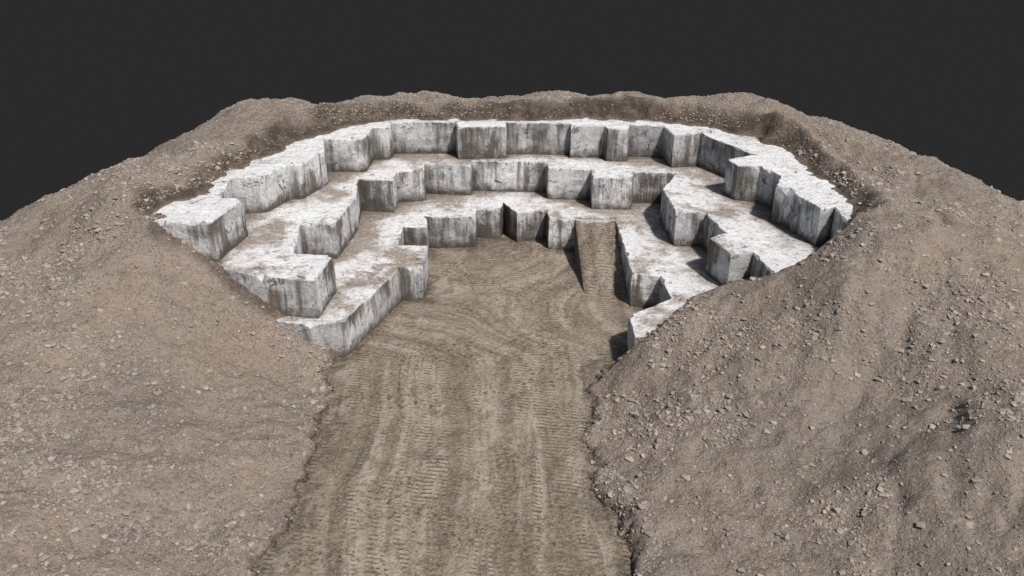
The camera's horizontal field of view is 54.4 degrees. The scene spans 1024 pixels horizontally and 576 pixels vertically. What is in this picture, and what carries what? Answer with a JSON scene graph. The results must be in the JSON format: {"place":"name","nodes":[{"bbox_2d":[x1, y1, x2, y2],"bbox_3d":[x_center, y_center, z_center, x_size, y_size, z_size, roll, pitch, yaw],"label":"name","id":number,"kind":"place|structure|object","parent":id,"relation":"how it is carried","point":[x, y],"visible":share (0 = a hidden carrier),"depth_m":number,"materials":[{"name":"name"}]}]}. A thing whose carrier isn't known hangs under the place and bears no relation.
{"place":"outdoors","nodes":[
{"label":"outdoors","id":0,"kind":"place"},
{"bbox_2d":[250,233,646,575],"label":"dirt road","id":1,"kind":"structure","parent":0,"point":[456,416],"depth_m":122.43,"materials":[{"name":"brown soil"}]},
{"bbox_2d":[274,368,635,575],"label":"road edge clods","id":2,"kind":"object","parent":1,"relation":"on","point":[591,478],"visible":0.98,"depth_m":116.63,"materials":[{"name":"brown soil"}]},
{"bbox_2d":[574,218,632,306],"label":"access ramp","id":3,"kind":"structure","parent":1,"relation":"on","point":[597,251],"depth_m":163.18,"materials":[{"name":"brown soil"}]},
{"bbox_2d":[0,91,1023,575],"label":"quarry hill terrain","id":4,"kind":"structure","parent":0,"point":[254,361],"depth_m":119.34,"materials":[{"name":"brown soil"}]},
{"bbox_2d":[144,118,852,355],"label":"marble quarry benches","id":5,"kind":"object","parent":4,"relation":"on","point":[329,240],"visible":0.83,"depth_m":162.77,"materials":[{"name":"white stone"}]},
{"bbox_2d":[0,90,1023,575],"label":"rock rubble","id":6,"kind":"object","parent":4,"relation":"on","point":[954,316],"visible":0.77,"depth_m":121.13,"materials":[{"name":"stone"}]},
{"bbox_2d":[0,0,1023,220],"bbox_3d":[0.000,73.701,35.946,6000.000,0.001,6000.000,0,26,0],"label":"sky","id":7,"kind":"structure","parent":0,"point":[88,87],"depth_m":349.25,"materials":[{"name":"black"}]}
]}

